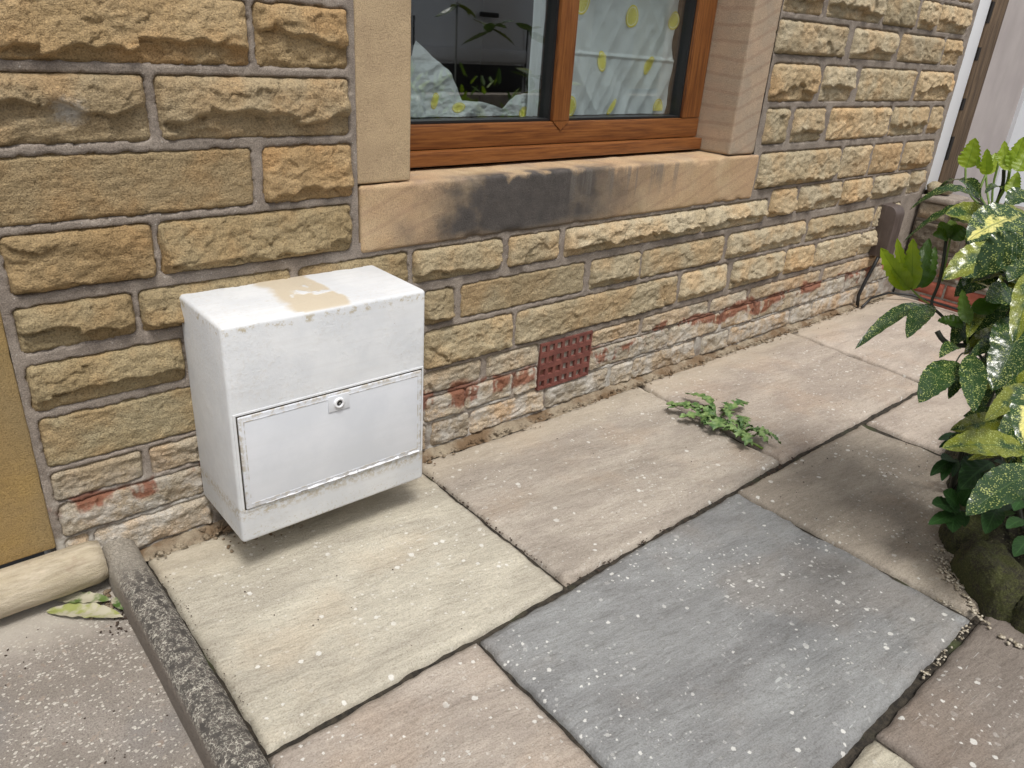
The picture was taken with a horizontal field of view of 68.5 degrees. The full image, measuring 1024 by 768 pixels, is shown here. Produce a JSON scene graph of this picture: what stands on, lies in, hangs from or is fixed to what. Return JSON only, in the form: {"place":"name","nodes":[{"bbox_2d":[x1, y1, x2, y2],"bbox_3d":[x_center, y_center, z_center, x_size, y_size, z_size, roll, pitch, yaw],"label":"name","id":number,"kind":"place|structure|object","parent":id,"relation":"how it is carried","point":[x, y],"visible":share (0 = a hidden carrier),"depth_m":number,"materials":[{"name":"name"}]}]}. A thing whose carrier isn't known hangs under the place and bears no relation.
{"place":"outdoors","nodes":[
{"label":"outdoors","id":0,"kind":"place"},
{"bbox_2d":[0,551,44,568],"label":"ground","id":1,"kind":"structure","parent":0,"point":[21,560],"depth_m":1.76,"materials":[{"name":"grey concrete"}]},
{"bbox_2d":[0,0,979,564],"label":"house wall","id":2,"kind":"structure","parent":1,"relation":"on","point":[158,158],"depth_m":1.76,"materials":[{"name":"stone"}]},
{"bbox_2d":[179,265,424,541],"bbox_3d":[-0.419,0.069,1.595,0.425,0.551,0.224,-17,32,-38],"label":"meter box","id":3,"kind":"object","parent":2,"relation":"attached to","point":[307,395],"visible":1,"depth_m":1.47,"materials":[{"name":"white paint"}]},
{"bbox_2d":[237,370,421,508],"bbox_3d":[-0.351,0.107,1.524,0.400,0.197,0.013,-17,32,-38],"label":"door","id":4,"kind":"structure","parent":3,"relation":"in","point":[285,450],"depth_m":1.51,"materials":[{"name":"white paint"}]},
{"bbox_2d":[410,41,527,117],"bbox_3d":[-0.116,-0.770,1.915,0.464,0.178,0.018,-17,32,-38],"label":"tablecloth curtain","id":5,"kind":"object","parent":2,"relation":"hanging from","point":[434,91],"visible":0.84,"depth_m":1.88,"materials":[{"name":"white fabric"}]},
{"bbox_2d":[526,0,545,115],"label":"tablecloth curtain","id":6,"kind":"object","parent":2,"relation":"hanging from","point":[539,8],"visible":1,"depth_m":2.00,"materials":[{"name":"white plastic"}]},
{"bbox_2d":[410,0,717,167],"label":"window","id":7,"kind":"structure","parent":2,"relation":"in","point":[550,134],"depth_m":2.05,"materials":[{"name":"brown wood"}]},
{"bbox_2d":[569,0,679,115],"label":"tablecloth curtain","id":8,"kind":"object","parent":2,"relation":"hanging from","point":[623,61],"visible":0.92,"depth_m":2.22,"materials":[{"name":"white patterned fabric"}]},
{"bbox_2d":[869,203,904,256],"bbox_3d":[1.654,-0.676,3.311,0.085,0.223,0.074,-17,32,-38],"label":"pipe cover","id":9,"kind":"object","parent":2,"relation":"attached to","point":[888,227],"visible":0.9,"depth_m":3.28,"materials":[{"name":"brown plastic"}]},
{"bbox_2d":[855,257,879,307],"bbox_3d":[1.590,-0.458,3.371,0.078,0.243,0.022,-8,28,-25],"label":"cable","id":10,"kind":"object","parent":9,"relation":"hanging from","point":[868,275],"visible":0.97,"depth_m":3.36,"materials":[{"name":"black rubber"}]},
{"bbox_2d":[925,0,990,189],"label":"white trim","id":11,"kind":"structure","parent":2,"relation":"attached to","point":[964,71],"depth_m":3.35,"materials":[{"name":"plastic"}]},
{"bbox_2d":[925,0,1023,206],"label":"rendered wall","id":12,"kind":"structure","parent":1,"relation":"on","point":[997,120],"depth_m":3.75,"materials":[{"name":"white painted plaster"}]},
{"bbox_2d":[924,0,1008,193],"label":"timber post","id":13,"kind":"object","parent":12,"relation":"attached to","point":[980,65],"visible":0.41,"depth_m":3.44,"materials":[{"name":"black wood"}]},
{"bbox_2d":[0,580,203,767],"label":"concrete path","id":14,"kind":"structure","parent":0,"point":[102,675],"depth_m":1.25,"materials":[{"name":"grey concrete"}]},
{"bbox_2d":[0,540,108,618],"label":"doorstep roll","id":15,"kind":"object","parent":14,"relation":"on","point":[37,581],"visible":1,"depth_m":1.40,"materials":[{"name":"beige stone"}]},
{"bbox_2d":[55,591,110,602],"bbox_3d":[-0.825,0.413,1.447,0.106,0.008,0.032,2,25,-4],"label":"fallen leaf","id":16,"kind":"object","parent":14,"relation":"on","point":[85,597],"visible":0.98,"depth_m":1.45,"materials":[{"name":"green plant"}]},
{"bbox_2d":[46,602,122,617],"bbox_3d":[-0.805,0.429,1.421,0.150,0.010,0.040,4,25,1],"label":"fallen leaf","id":17,"kind":"object","parent":14,"relation":"on","point":[87,610],"visible":1,"depth_m":1.42,"materials":[{"name":"green plant"}]},
{"bbox_2d":[111,597,122,609],"bbox_3d":[-0.756,0.420,1.439,0.018,0.006,0.050,-17,32,-38],"label":"fallen leaf","id":18,"kind":"object","parent":14,"relation":"on","point":[115,602],"visible":0.92,"depth_m":1.44,"materials":[{"name":"green plant"}]},
{"bbox_2d":[102,538,270,767],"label":"kerb edging","id":19,"kind":"object","parent":14,"relation":"on","point":[215,727],"visible":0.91,"depth_m":1.25,"materials":[{"name":"concrete"}]},
{"bbox_2d":[4,328,953,763],"bbox_3d":[0.619,0.244,2.024,3.692,0.024,1.082,-17,32,-38],"label":"debris","id":20,"kind":"object","parent":14,"relation":"on","point":[486,522],"visible":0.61,"depth_m":1.66,"materials":[{"name":"brown"}]},
{"bbox_2d":[140,291,1023,767],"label":"patio","id":21,"kind":"structure","parent":0,"point":[794,613],"depth_m":1.53,"materials":[{"name":"stone"}]},
{"bbox_2d":[198,522,232,535],"bbox_3d":[-0.613,0.306,1.666,0.150,0.026,0.063,-17,32,-38],"label":"mortar rubble","id":22,"kind":"object","parent":21,"relation":"on","point":[225,529],"visible":0.34,"depth_m":1.63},
{"bbox_2d":[87,297,883,619],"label":"wall crumbs","id":23,"kind":"object","parent":21,"relation":"on","point":[207,537],"depth_m":2.25,"materials":[{"name":"brown soil"}]},
{"bbox_2d":[666,392,780,449],"bbox_3d":[0.658,0.099,2.267,0.265,0.052,0.370,-17,32,-38],"label":"weed","id":24,"kind":"object","parent":21,"relation":"on","point":[707,414],"visible":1,"depth_m":2.23,"materials":[{"name":"green plant"}]},
{"bbox_2d":[861,292,958,309],"bbox_3d":[1.878,-0.366,3.445,0.574,0.034,0.243,8,25,9],"label":"cable","id":25,"kind":"object","parent":21,"relation":"on","point":[906,294],"visible":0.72,"depth_m":3.48,"materials":[{"name":"black rubber"}]},
{"bbox_2d":[894,194,1023,311],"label":"boundary wall","id":26,"kind":"structure","parent":21,"relation":"on","point":[927,209],"depth_m":3.48,"materials":[{"name":"red brick"}]},
{"bbox_2d":[941,191,952,194],"bbox_3d":[2.008,-0.901,3.477,0.079,0.052,0.061,-17,32,-38],"label":"cobble","id":27,"kind":"object","parent":26,"relation":"on","point":[948,193],"visible":0.25,"depth_m":3.46,"materials":[{"name":"stone"}]},
{"bbox_2d":[938,504,988,553],"bbox_3d":[1.108,0.361,1.830,0.116,0.178,0.252,19,29,30],"label":"mossy rock","id":28,"kind":"object","parent":21,"relation":"on","point":[955,540],"visible":0.16,"depth_m":1.74,"materials":[{"name":"green stone"}]},
{"bbox_2d":[920,544,1023,678],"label":"pebbles","id":29,"kind":"object","parent":21,"relation":"on","point":[972,604],"visible":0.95,"depth_m":1.59,"materials":[{"name":"beige gravel"}]},
{"bbox_2d":[928,432,1023,556],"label":"shrub","id":30,"kind":"object","parent":21,"relation":"on","point":[952,516],"visible":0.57,"depth_m":1.64,"materials":[{"name":"green plant"}]},
{"bbox_2d":[949,539,1023,622],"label":"mossy rock","id":31,"kind":"object","parent":21,"relation":"on","point":[989,575],"visible":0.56,"depth_m":1.58,"materials":[{"name":"green stone"}]},
{"bbox_2d":[1011,596,1023,633],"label":"mossy rock","id":32,"kind":"object","parent":21,"relation":"on","point":[1017,622],"visible":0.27,"depth_m":1.52,"materials":[{"name":"green stone"}]},
{"bbox_2d":[927,181,941,192],"bbox_3d":[1.950,-0.905,3.467,0.091,0.059,0.070,-17,32,-38],"label":"cobble","id":33,"kind":"object","parent":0,"point":[932,185],"visible":0.51,"depth_m":3.44,"materials":[{"name":"stone"}]},
{"bbox_2d":[944,394,1023,567],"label":"garden soil","id":34,"kind":"structure","parent":0,"point":[1001,533],"depth_m":1.69,"materials":[{"name":"brown soil"}]},
{"bbox_2d":[855,137,1023,530],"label":"laurel bush","id":35,"kind":"object","parent":34,"relation":"on","point":[990,255],"visible":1,"depth_m":1.45,"materials":[{"name":"green plant"}]}
]}

